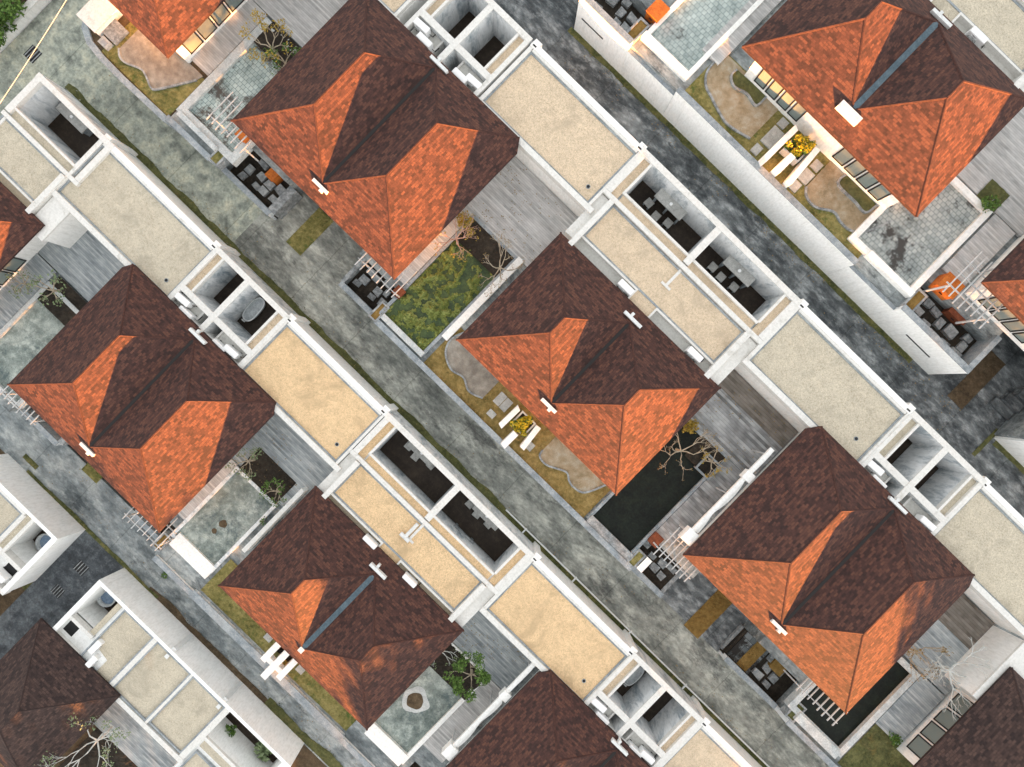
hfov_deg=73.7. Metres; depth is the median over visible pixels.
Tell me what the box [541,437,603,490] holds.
garden path
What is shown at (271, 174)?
cabinet
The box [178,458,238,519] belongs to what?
timber deck
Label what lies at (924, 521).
air conditioner
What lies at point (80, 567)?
drain grate
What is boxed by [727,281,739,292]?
stone stool
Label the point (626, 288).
air conditioner
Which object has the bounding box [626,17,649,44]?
planter
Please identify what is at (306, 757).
terrain
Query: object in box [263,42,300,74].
garden tree
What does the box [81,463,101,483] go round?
grass
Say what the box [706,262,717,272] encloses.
stone stool
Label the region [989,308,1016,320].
window
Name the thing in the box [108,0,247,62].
villa
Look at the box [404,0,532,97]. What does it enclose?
flat roofed annex
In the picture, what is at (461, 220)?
shrub
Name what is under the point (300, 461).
timber deck
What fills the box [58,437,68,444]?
side wall
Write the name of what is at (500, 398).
paving slab
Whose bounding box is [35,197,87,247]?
end room
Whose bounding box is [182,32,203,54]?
window
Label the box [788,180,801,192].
paving slab
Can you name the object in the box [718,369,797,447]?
timber deck
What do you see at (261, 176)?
stepping stone
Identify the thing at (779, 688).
terrain
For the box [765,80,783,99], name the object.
window
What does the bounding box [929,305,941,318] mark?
stepping stone
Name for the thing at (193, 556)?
trough wall
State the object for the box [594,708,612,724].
air conditioner
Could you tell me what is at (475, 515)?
stone stool
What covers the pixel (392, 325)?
trough wall
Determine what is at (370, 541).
air conditioner
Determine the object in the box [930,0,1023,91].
flat roofed annex
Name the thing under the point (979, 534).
gravel roofed room
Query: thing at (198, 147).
retaining wall
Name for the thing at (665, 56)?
trough wall
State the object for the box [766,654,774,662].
stepping stone
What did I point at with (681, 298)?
flat roofed annex
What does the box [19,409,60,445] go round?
retaining wall
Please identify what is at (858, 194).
lawn
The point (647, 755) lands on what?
air conditioner
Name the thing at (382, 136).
villa
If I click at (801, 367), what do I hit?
gravel roofed room
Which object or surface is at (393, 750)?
trough wall
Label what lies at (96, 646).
air conditioner
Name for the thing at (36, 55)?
drain grate
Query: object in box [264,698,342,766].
grass
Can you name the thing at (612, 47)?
retaining wall
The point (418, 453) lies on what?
stone counter
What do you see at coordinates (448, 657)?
garden tree
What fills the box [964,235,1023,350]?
villa
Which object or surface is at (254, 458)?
garden tree
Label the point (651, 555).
stepping stone
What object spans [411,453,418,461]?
stone stool
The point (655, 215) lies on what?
stone stool
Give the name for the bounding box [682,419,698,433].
shrub
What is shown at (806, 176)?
paving slab
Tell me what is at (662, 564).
stepping stone
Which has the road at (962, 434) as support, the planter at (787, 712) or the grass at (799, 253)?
the grass at (799, 253)
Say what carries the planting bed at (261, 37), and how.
on the pool at (241, 75)
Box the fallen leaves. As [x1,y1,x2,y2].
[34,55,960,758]
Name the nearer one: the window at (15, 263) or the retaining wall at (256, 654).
the window at (15, 263)
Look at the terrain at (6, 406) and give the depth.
49.27 m
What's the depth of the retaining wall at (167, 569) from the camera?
48.95 m
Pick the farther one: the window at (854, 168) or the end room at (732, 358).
the end room at (732, 358)
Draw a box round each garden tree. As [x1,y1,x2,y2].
[3,270,33,298]
[27,269,65,306]
[34,713,130,766]
[225,444,263,481]
[238,8,292,67]
[259,477,286,506]
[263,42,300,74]
[431,647,460,668]
[442,650,490,702]
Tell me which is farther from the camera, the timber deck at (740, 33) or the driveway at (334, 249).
the driveway at (334, 249)
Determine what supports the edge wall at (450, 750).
on the timber deck at (504, 669)
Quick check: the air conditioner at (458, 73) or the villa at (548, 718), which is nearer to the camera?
the air conditioner at (458, 73)
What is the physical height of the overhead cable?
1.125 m
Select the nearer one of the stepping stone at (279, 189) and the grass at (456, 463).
the stepping stone at (279, 189)
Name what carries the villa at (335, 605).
on the terrain at (374, 754)
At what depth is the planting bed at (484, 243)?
45.67 m
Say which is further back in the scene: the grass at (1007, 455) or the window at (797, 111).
the grass at (1007, 455)
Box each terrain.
[0,0,26,25]
[0,89,87,411]
[0,449,24,615]
[0,724,326,766]
[90,15,268,115]
[155,437,494,766]
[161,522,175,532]
[170,465,239,527]
[171,17,300,170]
[230,150,289,218]
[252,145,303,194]
[347,263,394,309]
[359,250,404,287]
[380,181,700,559]
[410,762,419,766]
[415,667,538,766]
[594,0,649,26]
[630,0,673,16]
[630,0,989,306]
[640,545,680,589]
[655,458,772,577]
[719,628,796,701]
[743,620,807,682]
[776,593,1022,766]
[920,287,975,356]
[921,213,1017,340]
[994,408,1023,438]
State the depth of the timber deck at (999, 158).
42.16 m
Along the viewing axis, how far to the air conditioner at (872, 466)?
42.58 m
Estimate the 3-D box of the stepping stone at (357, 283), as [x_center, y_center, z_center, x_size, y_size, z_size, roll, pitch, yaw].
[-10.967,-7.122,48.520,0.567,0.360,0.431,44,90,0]
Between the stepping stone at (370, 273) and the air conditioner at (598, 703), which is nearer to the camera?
the air conditioner at (598, 703)
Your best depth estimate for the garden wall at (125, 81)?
45.80 m
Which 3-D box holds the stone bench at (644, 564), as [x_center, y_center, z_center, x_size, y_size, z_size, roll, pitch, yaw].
[8.839,12.101,45.884,0.455,0.632,1.045,44,90,0]
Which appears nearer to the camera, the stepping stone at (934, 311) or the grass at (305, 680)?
the stepping stone at (934, 311)
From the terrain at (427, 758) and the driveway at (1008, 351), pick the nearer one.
the driveway at (1008, 351)
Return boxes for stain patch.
[219,520,226,527]
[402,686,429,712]
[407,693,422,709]
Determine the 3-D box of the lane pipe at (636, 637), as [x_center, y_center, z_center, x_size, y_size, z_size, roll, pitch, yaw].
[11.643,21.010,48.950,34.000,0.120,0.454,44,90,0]
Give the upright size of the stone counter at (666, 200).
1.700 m
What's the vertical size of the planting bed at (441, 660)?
0.111 m
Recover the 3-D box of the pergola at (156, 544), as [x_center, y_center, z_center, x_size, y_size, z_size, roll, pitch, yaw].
[-24.562,9.378,47.899,3.505,2.702,2.718,44,90,0]
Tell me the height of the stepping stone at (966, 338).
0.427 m
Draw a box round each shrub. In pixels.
[0,0,27,31]
[0,19,7,46]
[226,723,236,736]
[254,741,272,761]
[456,210,473,227]
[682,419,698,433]
[889,731,902,747]
[981,195,1001,212]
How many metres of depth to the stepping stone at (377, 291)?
48.25 m
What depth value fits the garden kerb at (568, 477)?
45.84 m
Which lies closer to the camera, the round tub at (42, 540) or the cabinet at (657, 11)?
the cabinet at (657, 11)
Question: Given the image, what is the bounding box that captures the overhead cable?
[0,0,65,102]
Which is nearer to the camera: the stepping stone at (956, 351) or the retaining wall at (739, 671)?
the stepping stone at (956, 351)
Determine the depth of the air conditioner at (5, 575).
49.37 m
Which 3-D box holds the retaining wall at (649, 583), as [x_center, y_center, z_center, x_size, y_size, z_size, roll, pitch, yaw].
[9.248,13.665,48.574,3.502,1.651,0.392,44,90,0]
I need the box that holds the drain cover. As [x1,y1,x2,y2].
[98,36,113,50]
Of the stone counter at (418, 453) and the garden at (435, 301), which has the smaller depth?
the garden at (435, 301)
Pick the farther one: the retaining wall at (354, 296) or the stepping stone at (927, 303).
the retaining wall at (354, 296)
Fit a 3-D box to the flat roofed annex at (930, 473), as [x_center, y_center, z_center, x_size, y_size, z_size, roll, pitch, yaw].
[25.398,5.951,45.798,6.358,6.403,5.725,44,90,0]
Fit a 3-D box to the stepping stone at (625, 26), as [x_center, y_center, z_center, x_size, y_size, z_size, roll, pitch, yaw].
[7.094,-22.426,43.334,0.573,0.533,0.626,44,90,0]
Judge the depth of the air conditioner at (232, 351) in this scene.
45.84 m
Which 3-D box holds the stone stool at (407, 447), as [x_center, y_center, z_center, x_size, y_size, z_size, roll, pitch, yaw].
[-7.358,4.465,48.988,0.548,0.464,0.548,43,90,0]
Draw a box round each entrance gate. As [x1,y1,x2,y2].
[260,642,296,680]
[499,405,540,449]
[758,125,819,188]
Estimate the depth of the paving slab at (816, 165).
42.22 m
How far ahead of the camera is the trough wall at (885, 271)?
41.85 m
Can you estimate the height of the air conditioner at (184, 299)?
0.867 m
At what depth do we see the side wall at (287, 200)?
47.71 m
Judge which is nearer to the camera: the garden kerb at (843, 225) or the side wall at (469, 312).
the garden kerb at (843, 225)
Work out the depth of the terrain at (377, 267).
46.02 m
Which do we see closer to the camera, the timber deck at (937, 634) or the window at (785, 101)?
the window at (785, 101)
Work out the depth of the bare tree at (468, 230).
43.81 m
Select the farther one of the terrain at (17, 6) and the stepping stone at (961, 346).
the terrain at (17, 6)
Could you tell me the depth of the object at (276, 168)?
46.02 m
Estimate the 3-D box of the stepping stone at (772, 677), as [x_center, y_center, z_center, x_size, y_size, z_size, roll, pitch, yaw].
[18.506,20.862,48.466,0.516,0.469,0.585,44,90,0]
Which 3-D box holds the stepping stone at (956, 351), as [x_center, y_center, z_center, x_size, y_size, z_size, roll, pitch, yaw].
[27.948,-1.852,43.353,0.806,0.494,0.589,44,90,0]
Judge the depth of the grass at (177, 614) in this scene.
52.46 m
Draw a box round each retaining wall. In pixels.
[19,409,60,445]
[132,513,161,539]
[152,555,193,594]
[164,114,212,163]
[189,589,344,741]
[222,167,276,219]
[338,281,372,313]
[339,736,374,766]
[374,320,418,362]
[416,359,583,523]
[574,0,633,73]
[581,520,632,571]
[620,48,674,114]
[632,567,663,597]
[663,86,858,273]
[718,650,777,708]
[774,701,836,766]
[826,265,895,314]
[868,304,972,373]
[994,436,1023,466]
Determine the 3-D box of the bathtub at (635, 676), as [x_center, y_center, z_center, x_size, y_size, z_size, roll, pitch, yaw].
[8.669,20.815,48.798,0.880,0.804,1.885,44,90,0]
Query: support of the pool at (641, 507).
in the terrain at (490, 300)
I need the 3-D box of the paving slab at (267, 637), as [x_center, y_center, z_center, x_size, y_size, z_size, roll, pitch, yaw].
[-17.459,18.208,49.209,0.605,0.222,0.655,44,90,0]
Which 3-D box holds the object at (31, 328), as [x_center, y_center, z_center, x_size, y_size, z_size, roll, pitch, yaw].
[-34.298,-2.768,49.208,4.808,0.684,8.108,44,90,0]
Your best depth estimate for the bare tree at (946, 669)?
43.80 m
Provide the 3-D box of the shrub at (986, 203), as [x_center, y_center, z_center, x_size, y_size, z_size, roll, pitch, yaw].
[29.192,-11.044,41.700,1.228,0.846,1.073,-26,90,0]
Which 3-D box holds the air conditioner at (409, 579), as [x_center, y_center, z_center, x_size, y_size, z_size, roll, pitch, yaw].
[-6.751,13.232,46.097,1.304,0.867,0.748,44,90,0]
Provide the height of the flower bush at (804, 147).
0.957 m
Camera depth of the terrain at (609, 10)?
43.49 m
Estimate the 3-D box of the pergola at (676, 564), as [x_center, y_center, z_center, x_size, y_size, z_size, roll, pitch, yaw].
[10.734,10.908,44.648,3.009,2.704,2.454,44,90,0]
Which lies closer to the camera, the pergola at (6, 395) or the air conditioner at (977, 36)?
the air conditioner at (977, 36)
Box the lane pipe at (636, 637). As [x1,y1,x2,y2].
[506,509,769,766]
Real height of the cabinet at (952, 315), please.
0.864 m
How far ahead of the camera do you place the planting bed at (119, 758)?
52.40 m
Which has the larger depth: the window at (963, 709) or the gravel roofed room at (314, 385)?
the gravel roofed room at (314, 385)
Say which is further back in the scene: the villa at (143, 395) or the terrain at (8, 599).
the terrain at (8, 599)
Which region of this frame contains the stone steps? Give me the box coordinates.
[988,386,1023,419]
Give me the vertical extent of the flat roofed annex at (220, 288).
6.403 m
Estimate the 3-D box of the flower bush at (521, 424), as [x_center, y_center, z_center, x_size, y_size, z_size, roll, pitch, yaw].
[0.728,2.663,44.970,1.525,0.948,1.582,44,90,0]
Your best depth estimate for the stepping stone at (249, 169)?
48.22 m
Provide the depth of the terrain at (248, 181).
48.52 m
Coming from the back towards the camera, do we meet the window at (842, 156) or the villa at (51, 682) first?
the villa at (51, 682)
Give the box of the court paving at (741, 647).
[727,632,768,673]
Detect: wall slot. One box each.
[582,18,602,39]
[906,334,929,356]
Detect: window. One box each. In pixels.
[0,270,13,285]
[2,257,26,271]
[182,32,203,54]
[196,17,216,39]
[210,3,230,25]
[224,0,244,12]
[754,69,772,89]
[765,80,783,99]
[776,91,794,110]
[787,103,806,121]
[831,148,853,165]
[844,160,866,177]
[855,172,878,189]
[867,184,890,200]
[906,734,931,758]
[919,720,945,744]
[933,708,959,730]
[948,693,973,715]
[977,297,1004,309]
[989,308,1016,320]
[1000,320,1023,331]
[1012,332,1023,342]
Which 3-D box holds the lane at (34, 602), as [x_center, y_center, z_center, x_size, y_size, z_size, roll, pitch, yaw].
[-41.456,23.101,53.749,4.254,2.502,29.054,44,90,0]
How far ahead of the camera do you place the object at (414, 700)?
49.13 m
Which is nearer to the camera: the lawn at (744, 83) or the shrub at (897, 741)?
the lawn at (744, 83)
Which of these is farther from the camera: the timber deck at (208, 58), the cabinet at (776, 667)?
the cabinet at (776, 667)
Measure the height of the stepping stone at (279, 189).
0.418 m
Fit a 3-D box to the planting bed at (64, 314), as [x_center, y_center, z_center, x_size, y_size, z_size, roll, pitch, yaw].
[-31.573,-5.279,48.921,4.600,0.114,2.300,44,90,0]
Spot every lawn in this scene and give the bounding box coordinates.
[732,70,764,103]
[840,176,875,210]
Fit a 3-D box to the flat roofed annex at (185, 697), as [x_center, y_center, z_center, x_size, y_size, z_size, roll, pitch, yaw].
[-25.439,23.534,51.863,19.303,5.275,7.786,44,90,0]
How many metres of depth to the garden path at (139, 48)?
45.91 m
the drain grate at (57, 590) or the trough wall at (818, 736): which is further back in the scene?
the drain grate at (57, 590)
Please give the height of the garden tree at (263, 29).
3.004 m
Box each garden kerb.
[118,48,196,90]
[445,332,482,398]
[539,450,605,492]
[704,61,750,139]
[730,68,766,106]
[804,186,891,232]
[837,174,877,213]
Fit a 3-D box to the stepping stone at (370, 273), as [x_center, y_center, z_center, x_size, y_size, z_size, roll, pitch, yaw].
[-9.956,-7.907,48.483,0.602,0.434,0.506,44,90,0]
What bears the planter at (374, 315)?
on the terrain at (490, 300)
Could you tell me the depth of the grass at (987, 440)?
45.97 m
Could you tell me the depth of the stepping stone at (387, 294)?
48.16 m
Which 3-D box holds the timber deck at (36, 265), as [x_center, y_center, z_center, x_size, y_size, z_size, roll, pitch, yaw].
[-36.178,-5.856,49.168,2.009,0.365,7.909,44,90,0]
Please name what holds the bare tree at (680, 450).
on the planting bed at (704, 468)
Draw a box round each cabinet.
[235,129,249,143]
[264,168,282,185]
[392,285,405,298]
[644,0,669,23]
[647,532,663,548]
[767,659,785,676]
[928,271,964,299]
[941,307,965,325]
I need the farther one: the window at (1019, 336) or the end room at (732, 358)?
the end room at (732, 358)
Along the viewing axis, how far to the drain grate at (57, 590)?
52.49 m
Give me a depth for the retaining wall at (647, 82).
44.02 m
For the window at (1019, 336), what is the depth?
41.56 m
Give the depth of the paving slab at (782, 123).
42.22 m
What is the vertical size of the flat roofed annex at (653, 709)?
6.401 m
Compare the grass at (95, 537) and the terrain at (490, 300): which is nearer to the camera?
the terrain at (490, 300)
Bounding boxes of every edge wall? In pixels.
[441,659,534,760]
[678,447,773,545]
[981,233,1023,272]
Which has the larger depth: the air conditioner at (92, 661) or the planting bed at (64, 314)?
the air conditioner at (92, 661)
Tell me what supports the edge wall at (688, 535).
on the timber deck at (745, 434)
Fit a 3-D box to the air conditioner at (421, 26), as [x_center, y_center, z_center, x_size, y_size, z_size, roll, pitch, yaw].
[-5.500,-22.384,43.017,1.304,0.867,0.747,41,90,0]
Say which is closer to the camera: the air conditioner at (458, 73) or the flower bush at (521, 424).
the air conditioner at (458, 73)
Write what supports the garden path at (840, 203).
on the terrain at (738, 54)
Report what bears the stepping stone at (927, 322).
on the terrain at (927, 315)
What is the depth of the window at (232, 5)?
45.07 m
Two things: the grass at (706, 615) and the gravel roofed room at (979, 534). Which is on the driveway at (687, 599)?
the grass at (706, 615)
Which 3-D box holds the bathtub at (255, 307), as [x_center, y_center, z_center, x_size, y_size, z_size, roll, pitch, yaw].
[-18.416,-5.240,48.750,0.986,0.900,2.111,41,90,0]
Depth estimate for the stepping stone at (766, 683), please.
48.37 m
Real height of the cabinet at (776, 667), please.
0.665 m
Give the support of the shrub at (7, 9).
on the terrain at (17, 6)
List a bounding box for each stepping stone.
[237,171,247,180]
[244,164,255,175]
[252,181,260,190]
[256,171,266,182]
[258,159,268,170]
[258,185,269,196]
[263,179,275,190]
[268,194,276,202]
[274,184,285,195]
[352,279,361,287]
[358,274,370,285]
[366,268,375,276]
[367,293,375,300]
[371,274,381,283]
[373,286,382,297]
[377,297,386,304]
[383,280,392,290]
[383,289,391,297]
[605,0,618,7]
[614,6,626,18]
[614,17,620,25]
[621,0,631,9]
[621,21,629,30]
[626,11,637,25]
[643,541,650,548]
[648,551,656,559]
[649,562,659,572]
[656,570,665,580]
[657,557,667,568]
[666,564,676,574]
[751,667,763,680]
[761,679,770,689]
[762,661,770,673]
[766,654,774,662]
[767,672,778,683]
[914,306,924,316]
[921,318,930,326]
[922,297,934,308]
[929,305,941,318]
[932,317,945,329]
[941,323,958,339]
[950,347,961,356]
[954,341,967,352]
[960,333,972,343]
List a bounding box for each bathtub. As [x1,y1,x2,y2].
[241,297,264,321]
[623,666,644,686]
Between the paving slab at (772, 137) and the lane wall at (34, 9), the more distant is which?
the lane wall at (34, 9)
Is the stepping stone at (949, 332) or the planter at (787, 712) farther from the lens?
the planter at (787, 712)
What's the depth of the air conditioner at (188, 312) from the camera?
45.87 m
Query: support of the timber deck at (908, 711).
on the terrain at (780, 703)
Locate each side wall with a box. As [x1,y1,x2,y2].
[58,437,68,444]
[242,486,308,552]
[268,186,302,219]
[341,258,368,283]
[442,257,522,340]
[661,568,684,592]
[719,624,743,649]
[961,335,1001,368]
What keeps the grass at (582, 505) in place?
on the terrain at (490, 300)
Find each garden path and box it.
[120,30,202,87]
[447,335,498,396]
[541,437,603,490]
[707,56,777,136]
[807,161,877,229]
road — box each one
[0,404,363,766]
[69,56,262,243]
[234,212,828,766]
[494,0,1023,517]
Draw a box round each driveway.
[275,192,362,282]
[543,0,578,28]
[661,572,748,650]
[927,332,1023,434]
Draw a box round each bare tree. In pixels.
[433,210,480,261]
[477,229,524,297]
[658,428,718,480]
[701,446,731,477]
[905,639,953,681]
[923,637,993,719]
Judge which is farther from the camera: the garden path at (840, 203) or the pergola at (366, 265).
the pergola at (366, 265)
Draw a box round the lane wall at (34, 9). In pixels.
[0,0,52,53]
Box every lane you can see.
[0,0,95,115]
[0,531,122,658]
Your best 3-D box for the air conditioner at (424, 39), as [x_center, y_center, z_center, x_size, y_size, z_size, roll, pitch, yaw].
[-5.332,-21.473,43.017,1.304,0.867,0.748,44,90,0]
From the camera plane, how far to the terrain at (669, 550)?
46.02 m
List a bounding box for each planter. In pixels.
[152,530,171,551]
[208,150,228,170]
[368,301,389,322]
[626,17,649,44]
[627,548,645,568]
[694,454,721,480]
[780,702,806,722]
[900,288,928,311]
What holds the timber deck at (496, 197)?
on the terrain at (490, 300)
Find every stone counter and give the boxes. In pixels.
[55,102,92,136]
[407,442,433,467]
[472,505,497,530]
[653,188,686,224]
[718,255,755,288]
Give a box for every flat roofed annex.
[0,72,139,214]
[0,454,84,595]
[53,568,303,766]
[168,246,297,367]
[318,411,534,626]
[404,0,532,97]
[564,148,802,384]
[585,642,703,766]
[861,410,986,534]
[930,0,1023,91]
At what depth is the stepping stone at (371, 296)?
48.37 m
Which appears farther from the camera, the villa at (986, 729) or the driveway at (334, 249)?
the driveway at (334, 249)
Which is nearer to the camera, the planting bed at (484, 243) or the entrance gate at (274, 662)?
the planting bed at (484, 243)
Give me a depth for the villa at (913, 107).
38.03 m
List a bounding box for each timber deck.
[0,253,57,329]
[38,230,124,301]
[94,701,176,766]
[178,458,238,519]
[191,0,267,75]
[233,412,333,512]
[253,0,347,47]
[397,207,472,284]
[423,680,502,762]
[453,611,535,691]
[466,157,577,266]
[656,459,741,545]
[691,389,781,475]
[702,0,781,64]
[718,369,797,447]
[875,673,944,739]
[904,620,968,694]
[938,594,996,648]
[940,214,1015,284]
[956,107,1023,237]
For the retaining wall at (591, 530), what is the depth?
45.68 m
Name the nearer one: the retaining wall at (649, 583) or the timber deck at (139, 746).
the retaining wall at (649, 583)
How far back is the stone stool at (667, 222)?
45.51 m
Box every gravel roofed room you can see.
[51,133,240,300]
[241,313,398,471]
[379,0,427,31]
[479,39,646,217]
[479,541,637,702]
[659,695,761,766]
[734,299,915,463]
[932,476,1023,639]
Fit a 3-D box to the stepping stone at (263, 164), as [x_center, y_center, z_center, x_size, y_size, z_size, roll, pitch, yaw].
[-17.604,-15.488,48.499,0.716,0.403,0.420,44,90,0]
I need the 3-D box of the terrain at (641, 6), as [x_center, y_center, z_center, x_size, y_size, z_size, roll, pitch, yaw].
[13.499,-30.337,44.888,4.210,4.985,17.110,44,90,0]
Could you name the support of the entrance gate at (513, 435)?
on the grass at (582, 505)
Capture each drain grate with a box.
[23,45,41,63]
[50,584,64,597]
[73,560,88,575]
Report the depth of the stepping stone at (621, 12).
43.28 m
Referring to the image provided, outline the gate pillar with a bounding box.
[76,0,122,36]
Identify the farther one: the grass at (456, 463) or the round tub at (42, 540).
the round tub at (42, 540)
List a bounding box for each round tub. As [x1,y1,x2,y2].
[35,533,50,550]
[97,592,115,606]
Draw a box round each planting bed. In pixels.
[37,276,86,325]
[59,728,136,766]
[239,448,295,501]
[253,22,299,68]
[430,644,480,699]
[458,220,513,276]
[685,436,724,475]
[977,179,1009,211]
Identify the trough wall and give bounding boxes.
[169,532,214,578]
[176,110,217,151]
[364,722,407,766]
[380,314,424,356]
[586,515,632,560]
[640,30,690,81]
[793,712,840,758]
[863,250,914,297]
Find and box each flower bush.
[509,415,532,436]
[784,134,816,156]
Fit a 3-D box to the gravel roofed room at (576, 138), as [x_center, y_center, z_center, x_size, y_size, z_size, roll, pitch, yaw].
[3.216,-16.095,45.819,10.055,6.362,5.505,44,90,0]
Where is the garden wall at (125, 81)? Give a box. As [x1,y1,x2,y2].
[81,21,179,133]
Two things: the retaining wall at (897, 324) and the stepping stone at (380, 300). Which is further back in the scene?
the stepping stone at (380, 300)
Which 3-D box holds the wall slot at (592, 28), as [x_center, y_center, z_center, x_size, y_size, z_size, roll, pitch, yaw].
[5.183,-22.876,44.024,1.905,0.152,0.040,44,90,0]
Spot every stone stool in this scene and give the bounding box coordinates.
[404,441,410,450]
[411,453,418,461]
[465,500,474,508]
[472,511,479,518]
[643,197,654,209]
[650,210,661,221]
[661,218,673,229]
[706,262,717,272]
[714,272,726,282]
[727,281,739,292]
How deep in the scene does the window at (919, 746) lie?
44.68 m
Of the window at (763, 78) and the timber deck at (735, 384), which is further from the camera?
the timber deck at (735, 384)
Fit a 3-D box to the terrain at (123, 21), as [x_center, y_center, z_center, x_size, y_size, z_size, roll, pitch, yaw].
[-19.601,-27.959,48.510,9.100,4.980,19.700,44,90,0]
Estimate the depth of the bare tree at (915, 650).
43.61 m
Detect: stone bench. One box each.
[453,523,473,544]
[636,556,651,572]
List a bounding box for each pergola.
[0,377,43,424]
[122,507,182,550]
[206,91,258,161]
[354,253,416,297]
[653,527,696,581]
[783,670,847,725]
[923,251,1002,328]
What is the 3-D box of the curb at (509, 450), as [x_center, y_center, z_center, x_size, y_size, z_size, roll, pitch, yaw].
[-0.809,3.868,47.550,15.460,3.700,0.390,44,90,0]
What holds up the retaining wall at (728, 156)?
on the terrain at (738, 54)
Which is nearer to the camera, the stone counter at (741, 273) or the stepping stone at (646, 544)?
the stone counter at (741, 273)
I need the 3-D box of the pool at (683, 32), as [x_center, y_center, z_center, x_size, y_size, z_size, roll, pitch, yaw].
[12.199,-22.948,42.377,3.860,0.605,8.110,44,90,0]
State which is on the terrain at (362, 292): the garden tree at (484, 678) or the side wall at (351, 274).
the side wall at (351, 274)
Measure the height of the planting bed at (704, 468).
0.086 m
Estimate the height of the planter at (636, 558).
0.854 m
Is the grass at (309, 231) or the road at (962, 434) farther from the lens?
the grass at (309, 231)
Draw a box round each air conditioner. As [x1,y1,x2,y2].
[0,567,11,582]
[85,653,101,667]
[88,638,104,654]
[174,292,196,307]
[179,305,202,320]
[212,339,224,351]
[223,344,246,358]
[363,533,378,548]
[402,571,420,587]
[413,17,435,37]
[416,31,438,51]
[451,67,469,86]
[466,73,487,90]
[591,697,607,712]
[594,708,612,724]
[616,279,634,296]
[627,739,641,757]
[639,744,656,764]
[684,346,703,362]
[865,460,884,475]
[870,473,886,488]
[915,514,936,531]
[965,26,988,48]
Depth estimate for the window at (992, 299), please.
41.20 m
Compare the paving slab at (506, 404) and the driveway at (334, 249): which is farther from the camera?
the driveway at (334, 249)
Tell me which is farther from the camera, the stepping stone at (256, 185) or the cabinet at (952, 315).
the stepping stone at (256, 185)
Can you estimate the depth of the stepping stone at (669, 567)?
48.39 m
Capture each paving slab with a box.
[102,19,128,45]
[263,633,272,642]
[295,665,304,674]
[486,409,496,418]
[493,392,506,405]
[499,398,512,411]
[526,442,534,450]
[750,143,762,156]
[760,125,784,149]
[777,117,788,129]
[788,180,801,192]
[797,168,814,185]
[809,159,823,172]
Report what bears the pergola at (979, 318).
on the terrain at (988, 331)
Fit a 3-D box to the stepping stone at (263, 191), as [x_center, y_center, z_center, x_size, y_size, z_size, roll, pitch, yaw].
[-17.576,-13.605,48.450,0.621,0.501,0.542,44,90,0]
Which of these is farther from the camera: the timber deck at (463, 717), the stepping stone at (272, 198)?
the timber deck at (463, 717)
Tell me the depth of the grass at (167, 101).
45.97 m
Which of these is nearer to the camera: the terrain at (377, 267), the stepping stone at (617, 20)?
the stepping stone at (617, 20)
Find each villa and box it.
[0,182,46,289]
[0,618,120,766]
[7,264,275,532]
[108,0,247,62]
[218,486,463,730]
[230,0,519,279]
[446,669,650,766]
[456,232,720,495]
[682,426,974,713]
[742,0,1023,216]
[896,667,1023,766]
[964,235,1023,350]
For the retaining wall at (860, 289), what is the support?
on the terrain at (738, 54)
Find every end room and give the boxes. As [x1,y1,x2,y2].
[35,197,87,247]
[710,353,737,381]
[944,625,1023,700]
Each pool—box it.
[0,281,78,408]
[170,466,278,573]
[176,17,296,166]
[368,642,481,763]
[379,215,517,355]
[586,421,726,553]
[647,0,763,81]
[783,657,920,757]
[847,177,992,290]
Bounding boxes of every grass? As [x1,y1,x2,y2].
[22,520,86,589]
[23,454,38,469]
[26,470,158,597]
[65,83,533,541]
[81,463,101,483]
[101,22,203,114]
[149,587,268,702]
[200,559,355,730]
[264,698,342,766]
[286,208,333,254]
[424,327,609,517]
[532,539,766,766]
[567,27,912,362]
[684,590,731,638]
[685,55,868,258]
[737,641,765,671]
[837,724,911,766]
[947,351,1005,409]
[972,428,997,456]
[992,441,1023,473]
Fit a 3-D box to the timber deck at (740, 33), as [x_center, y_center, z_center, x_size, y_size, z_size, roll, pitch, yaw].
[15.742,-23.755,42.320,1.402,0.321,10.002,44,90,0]
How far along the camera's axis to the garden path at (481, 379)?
45.91 m
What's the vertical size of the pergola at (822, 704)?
2.702 m
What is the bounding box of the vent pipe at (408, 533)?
[399,522,418,542]
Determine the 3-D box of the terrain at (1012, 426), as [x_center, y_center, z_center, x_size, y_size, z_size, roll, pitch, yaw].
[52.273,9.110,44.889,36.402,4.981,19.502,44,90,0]
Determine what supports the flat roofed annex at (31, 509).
on the terrain at (8, 599)
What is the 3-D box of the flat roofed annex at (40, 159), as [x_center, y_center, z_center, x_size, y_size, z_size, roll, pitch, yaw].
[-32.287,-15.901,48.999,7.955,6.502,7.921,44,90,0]
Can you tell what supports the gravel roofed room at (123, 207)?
on the terrain at (6, 406)
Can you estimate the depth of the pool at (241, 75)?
45.90 m
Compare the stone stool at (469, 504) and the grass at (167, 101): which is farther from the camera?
the stone stool at (469, 504)

